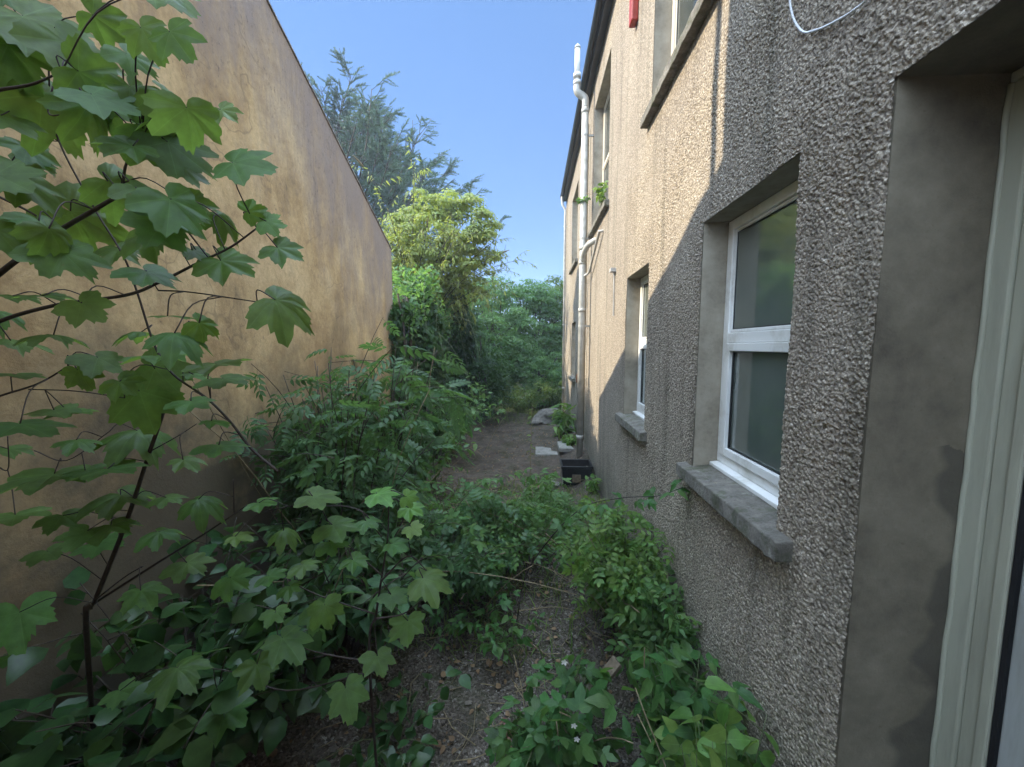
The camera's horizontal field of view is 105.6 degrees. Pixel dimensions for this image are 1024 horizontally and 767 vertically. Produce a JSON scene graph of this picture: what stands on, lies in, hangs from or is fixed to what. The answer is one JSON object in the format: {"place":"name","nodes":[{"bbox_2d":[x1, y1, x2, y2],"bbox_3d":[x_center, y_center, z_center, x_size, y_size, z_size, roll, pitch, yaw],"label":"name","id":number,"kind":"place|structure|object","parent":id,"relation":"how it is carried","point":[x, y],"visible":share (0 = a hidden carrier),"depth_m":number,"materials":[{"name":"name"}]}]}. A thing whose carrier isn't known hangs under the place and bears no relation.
{"place":"outdoors","nodes":[
{"label":"outdoors","id":0,"kind":"place"},
{"bbox_2d":[154,374,693,766],"bbox_3d":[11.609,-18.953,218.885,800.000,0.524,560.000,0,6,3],"label":"ground","id":1,"kind":"structure","parent":0,"point":[287,749],"depth_m":2.82,"materials":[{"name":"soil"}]},
{"bbox_2d":[0,0,314,729],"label":"sycamore sapling","id":2,"kind":"object","parent":1,"relation":"on","point":[92,94],"visible":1,"depth_m":1.04,"materials":[{"name":"green plant"}]},
{"bbox_2d":[0,518,367,766],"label":"dark undergrowth","id":3,"kind":"object","parent":1,"relation":"on","point":[125,736],"visible":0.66,"depth_m":1.73,"materials":[{"name":"green plant"}]},
{"bbox_2d":[0,0,393,761],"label":"wall","id":4,"kind":"structure","parent":1,"relation":"on","point":[312,196],"depth_m":2.74,"materials":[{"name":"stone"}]},
{"bbox_2d":[97,485,453,766],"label":"sycamore seedling","id":5,"kind":"object","parent":1,"relation":"on","point":[428,585],"visible":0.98,"depth_m":1.34,"materials":[{"name":"green plant"}]},
{"bbox_2d":[200,473,458,682],"bbox_3d":[-1.231,1.365,2.638,1.508,1.085,1.667,2,6,23],"label":"elder shrub","id":6,"kind":"object","parent":1,"relation":"on","point":[358,631],"visible":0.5,"depth_m":2.45,"materials":[{"name":"green plant"}]},
{"bbox_2d":[190,318,575,617],"bbox_3d":[-1.196,0.671,3.029,1.969,2.389,2.774,-4,7,-38],"label":"elder shrub","id":7,"kind":"object","parent":1,"relation":"on","point":[344,468],"visible":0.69,"depth_m":2.98,"materials":[{"name":"green plant"}]},
{"bbox_2d":[315,665,471,766],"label":"weed clump","id":8,"kind":"object","parent":1,"relation":"on","point":[417,754],"visible":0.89,"depth_m":2.16,"materials":[{"name":"green plant"}]},
{"bbox_2d":[301,46,511,267],"bbox_3d":[-7.862,-6.680,17.932,15.557,14.361,15.287,0,6,3],"label":"cedar tree","id":9,"kind":"object","parent":1,"relation":"on","point":[372,142],"visible":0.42,"depth_m":15.52,"materials":[{"name":"green plant"}]},
{"bbox_2d":[279,339,559,550],"bbox_3d":[-1.213,0.649,4.079,2.168,2.231,3.058,-4,7,-33],"label":"ash sapling","id":10,"kind":"object","parent":1,"relation":"on","point":[395,424],"visible":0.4,"depth_m":4.43,"materials":[{"name":"green plant"}]},
{"bbox_2d":[398,327,458,417],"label":"garden wall","id":11,"kind":"structure","parent":1,"relation":"on","point":[448,342],"depth_m":11.04,"materials":[{"name":"stone"}]},
{"bbox_2d":[388,263,510,454],"bbox_3d":[-1.204,-0.560,9.213,2.330,3.858,6.704,0,6,3],"label":"ivy","id":12,"kind":"object","parent":11,"relation":"attached to","point":[416,311],"visible":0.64,"depth_m":7.24,"materials":[{"name":"green plant"}]},
{"bbox_2d":[379,405,482,497],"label":"leggy shrub","id":13,"kind":"object","parent":1,"relation":"on","point":[447,457],"visible":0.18,"depth_m":5.49,"materials":[{"name":"green plant"}]},
{"bbox_2d":[351,135,536,334],"bbox_3d":[-2.110,-1.944,9.392,5.447,6.578,4.331,0,6,3],"label":"buddleia tree","id":14,"kind":"object","parent":1,"relation":"on","point":[408,249],"visible":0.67,"depth_m":8.84,"materials":[{"name":"green plant"}]},
{"bbox_2d":[413,508,487,603],"bbox_3d":[-0.507,1.466,3.170,0.719,0.875,0.298,2,6,19],"label":"bramble cane","id":15,"kind":"object","parent":1,"relation":"on","point":[473,526],"visible":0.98,"depth_m":3.12,"materials":[{"name":"green plant"}]},
{"bbox_2d":[367,478,565,627],"bbox_3d":[-0.406,1.467,3.411,1.538,0.914,1.425,3,6,31],"label":"wild rose","id":16,"kind":"object","parent":1,"relation":"on","point":[469,561],"visible":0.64,"depth_m":3.34,"materials":[{"name":"green plant"}]},
{"bbox_2d":[288,416,644,766],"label":"grit stones","id":17,"kind":"object","parent":1,"relation":"on","point":[335,747],"visible":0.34,"depth_m":2.73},
{"bbox_2d":[588,655,621,690],"bbox_3d":[0.561,1.792,2.366,0.195,0.194,0.080,-2,6,-16],"label":"plank","id":18,"kind":"object","parent":17,"relation":"on","point":[614,663],"visible":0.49,"depth_m":2.36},
{"bbox_2d":[412,367,523,459],"bbox_3d":[-1.172,0.531,7.460,2.507,1.817,2.300,-2,6,-16],"label":"leggy shrub","id":19,"kind":"object","parent":1,"relation":"on","point":[457,440],"visible":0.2,"depth_m":7.48,"materials":[{"name":"green plant"}]},
{"bbox_2d":[430,403,506,500],"bbox_3d":[-0.524,0.996,5.038,1.033,1.454,0.298,-2,6,-21],"label":"bramble cane","id":20,"kind":"object","parent":1,"relation":"on","point":[472,412],"visible":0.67,"depth_m":4.92,"materials":[{"name":"green plant"}]},
{"bbox_2d":[246,417,693,766],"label":"dead leaves","id":21,"kind":"object","parent":1,"relation":"on","point":[443,747],"depth_m":2.82,"materials":[{"name":"plant"}]},
{"bbox_2d":[430,570,520,655],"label":"weed clump","id":22,"kind":"object","parent":1,"relation":"on","point":[461,627],"visible":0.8,"depth_m":3.00,"materials":[{"name":"green plant"}]},
{"bbox_2d":[453,330,516,422],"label":"leafy shrub","id":23,"kind":"object","parent":1,"relation":"on","point":[486,365],"visible":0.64,"depth_m":10.98,"materials":[{"name":"green plant"}]},
{"bbox_2d":[460,277,518,378],"bbox_3d":[-2.039,-2.352,18.516,5.424,5.642,3.964,0,6,3],"label":"leafy tree","id":24,"kind":"object","parent":1,"relation":"on","point":[497,301],"visible":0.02,"depth_m":18.21,"materials":[{"name":"green plant"}]},
{"bbox_2d":[398,472,600,574],"bbox_3d":[-0.103,1.483,4.043,2.076,0.828,1.906,-2,6,-18],"label":"wild rose","id":25,"kind":"object","parent":1,"relation":"on","point":[531,525],"visible":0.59,"depth_m":3.92,"materials":[{"name":"green plant"}]},
{"bbox_2d":[459,274,543,405],"bbox_3d":[-0.741,-1.526,14.131,3.798,4.864,3.110,0,6,3],"label":"leafy tree","id":26,"kind":"object","parent":1,"relation":"on","point":[517,340],"visible":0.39,"depth_m":13.75,"materials":[{"name":"green plant"}]},
{"bbox_2d":[442,467,571,538],"bbox_3d":[-0.051,1.341,4.002,1.375,0.965,0.303,-1,6,-9],"label":"bramble cane","id":27,"kind":"object","parent":1,"relation":"on","point":[497,481],"visible":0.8,"depth_m":3.96,"materials":[{"name":"green plant"}]},
{"bbox_2d":[476,611,544,662],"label":"weed clump","id":28,"kind":"object","parent":1,"relation":"on","point":[497,651],"visible":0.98,"depth_m":2.77,"materials":[{"name":"green plant"}]},
{"bbox_2d":[494,379,553,413],"bbox_3d":[0.273,0.396,12.340,2.120,1.254,2.378,-2,6,-22],"label":"nettle patch","id":29,"kind":"object","parent":1,"relation":"on","point":[517,393],"visible":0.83,"depth_m":12.11,"materials":[{"name":"green plant"}]},
{"bbox_2d":[493,278,562,397],"bbox_3d":[0.939,-1.677,15.605,3.698,4.875,3.186,0,6,3],"label":"leafy tree","id":30,"kind":"object","parent":1,"relation":"on","point":[543,299],"visible":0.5,"depth_m":14.83,"materials":[{"name":"green plant"}]},
{"bbox_2d":[526,405,535,485],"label":"tall weed","id":31,"kind":"object","parent":1,"relation":"on","point":[529,416],"visible":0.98,"depth_m":6.22,"materials":[{"name":"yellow plant"}]},
{"bbox_2d":[507,346,561,406],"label":"leafy shrub","id":32,"kind":"object","parent":1,"relation":"on","point":[535,363],"visible":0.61,"depth_m":13.51,"materials":[{"name":"green plant"}]},
{"bbox_2d":[530,417,542,425],"bbox_3d":[0.678,1.110,11.038,0.394,0.277,0.406,3,6,25],"label":"rubble stone","id":33,"kind":"object","parent":1,"relation":"on","point":[536,421],"visible":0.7,"depth_m":10.91,"materials":[{"name":"grey stone"}]},
{"bbox_2d":[535,447,557,455],"bbox_3d":[0.730,1.466,8.302,0.460,0.082,0.620,0,6,3],"label":"paving slab","id":34,"kind":"object","parent":1,"relation":"on","point":[542,451],"depth_m":8.12,"materials":[{"name":"concrete"}]},
{"bbox_2d":[532,408,561,424],"bbox_3d":[1.066,1.005,11.309,0.803,0.635,0.934,-5,7,-42],"label":"rubble stone","id":35,"kind":"object","parent":1,"relation":"on","point":[543,414],"visible":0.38,"depth_m":11.08,"materials":[{"name":"grey stone"}]},
{"bbox_2d":[538,473,555,487],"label":"weed clump","id":36,"kind":"object","parent":1,"relation":"on","point":[550,481],"visible":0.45,"depth_m":6.17,"materials":[{"name":"green plant"}]},
{"bbox_2d":[533,372,561,407],"bbox_3d":[1.600,0.226,13.429,1.858,1.240,2.070,0,6,3],"label":"nettle patch","id":37,"kind":"object","parent":1,"relation":"on","point":[555,395],"visible":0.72,"depth_m":13.06,"materials":[{"name":"green plant"}]},
{"bbox_2d":[536,274,562,386],"bbox_3d":[2.421,-1.944,16.313,3.182,5.262,3.184,0,6,3],"label":"leafy tree","id":38,"kind":"object","parent":1,"relation":"on","point":[558,287],"visible":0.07,"depth_m":15.88,"materials":[{"name":"green plant"}]},
{"bbox_2d":[502,482,598,541],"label":"wild rose","id":39,"kind":"object","parent":1,"relation":"on","point":[561,501],"visible":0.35,"depth_m":4.92,"materials":[{"name":"green plant"}]},
{"bbox_2d":[483,648,633,766],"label":"bramble","id":40,"kind":"object","parent":1,"relation":"on","point":[555,741],"visible":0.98,"depth_m":1.99,"materials":[{"name":"green plant"}]},
{"bbox_2d":[548,403,575,437],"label":"weed clump","id":41,"kind":"object","parent":1,"relation":"on","point":[564,425],"visible":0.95,"depth_m":9.31,"materials":[{"name":"green plant"}]},
{"bbox_2d":[557,441,573,451],"bbox_3d":[1.186,1.335,8.214,0.420,0.082,0.600,0,6,3],"label":"paving slab","id":42,"kind":"object","parent":1,"relation":"on","point":[563,447],"depth_m":7.99,"materials":[{"name":"concrete"}]},
{"bbox_2d":[561,434,575,445],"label":"weed clump","id":43,"kind":"object","parent":42,"relation":"on","point":[568,440],"visible":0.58,"depth_m":8.25,"materials":[{"name":"green plant"}]},
{"bbox_2d":[560,459,592,484],"bbox_3d":[1.079,1.502,6.576,0.520,0.335,0.440,0,6,3],"label":"black crate","id":44,"kind":"object","parent":1,"relation":"on","point":[576,470],"visible":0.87,"depth_m":6.39,"materials":[{"name":"plastic"}]},
{"bbox_2d":[584,473,601,492],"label":"weed clump","id":45,"kind":"object","parent":1,"relation":"on","point":[593,483],"visible":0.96,"depth_m":5.88,"materials":[{"name":"green plant"}]},
{"bbox_2d":[519,494,675,639],"bbox_3d":[0.665,1.428,3.076,1.190,0.973,1.447,0,6,3],"label":"rose bush","id":46,"kind":"object","parent":1,"relation":"on","point":[607,559],"visible":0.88,"depth_m":2.90,"materials":[{"name":"green plant"}]},
{"bbox_2d":[516,479,689,624],"bbox_3d":[0.591,1.307,2.779,1.257,1.366,0.254,2,6,18],"label":"bramble cane","id":47,"kind":"object","parent":1,"relation":"on","point":[651,501],"visible":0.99,"depth_m":2.67,"materials":[{"name":"green plant"}]},
{"bbox_2d":[570,557,705,686],"bbox_3d":[0.931,1.627,2.639,0.812,0.858,0.933,-2,6,-19],"label":"weed clump","id":48,"kind":"object","parent":1,"relation":"on","point":[649,625],"visible":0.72,"depth_m":2.48,"materials":[{"name":"green plant"}]},
{"bbox_2d":[584,639,763,766],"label":"bramble","id":49,"kind":"object","parent":1,"relation":"on","point":[667,690],"visible":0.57,"depth_m":1.90,"materials":[{"name":"green plant"}]},
{"bbox_2d":[635,660,779,766],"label":"fresh weeds","id":50,"kind":"object","parent":1,"relation":"on","point":[712,748],"visible":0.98,"depth_m":1.51,"materials":[{"name":"green plant"}]},
{"bbox_2d":[560,0,1023,766],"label":"rendered house","id":51,"kind":"structure","parent":1,"relation":"on","point":[794,280],"depth_m":1.41,"materials":[{"name":"stone"}]},
{"bbox_2d":[575,195,590,204],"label":"weed clump","id":52,"kind":"object","parent":51,"relation":"attached to","point":[583,199],"visible":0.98,"depth_m":6.86,"materials":[{"name":"green plant"}]},
{"bbox_2d":[587,180,607,205],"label":"seedling plant","id":53,"kind":"object","parent":51,"relation":"on","point":[600,197],"visible":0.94,"depth_m":5.66,"materials":[{"name":"green plant"}]},
{"bbox_2d":[602,86,610,198],"bbox_3d":[1.559,-3.653,6.054,0.050,1.981,1.392,0,6,3],"label":"window","id":54,"kind":"structure","parent":51,"relation":"in","point":[606,125],"depth_m":6.50,"materials":[{"name":"beige paint"}]},
{"bbox_2d":[633,274,648,419],"bbox_3d":[1.410,-0.373,3.982,0.095,1.512,0.832,0,6,3],"label":"window","id":55,"kind":"structure","parent":51,"relation":"in","point":[644,287],"depth_m":4.28,"materials":[{"name":"white plastic"}]},
{"bbox_2d":[671,0,696,54],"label":"window","id":56,"kind":"structure","parent":51,"relation":"in","point":[682,9],"depth_m":3.26,"materials":[{"name":"beige paint"}]},
{"bbox_2d":[709,180,798,508],"bbox_3d":[1.306,-0.187,2.019,0.095,1.518,0.869,0,6,3],"label":"window","id":57,"kind":"structure","parent":51,"relation":"in","point":[762,240],"depth_m":2.09,"materials":[{"name":"white plastic"}]},
{"bbox_2d":[269,0,595,334],"label":"sky","id":58,"kind":"structure","parent":0,"point":[495,79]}
]}

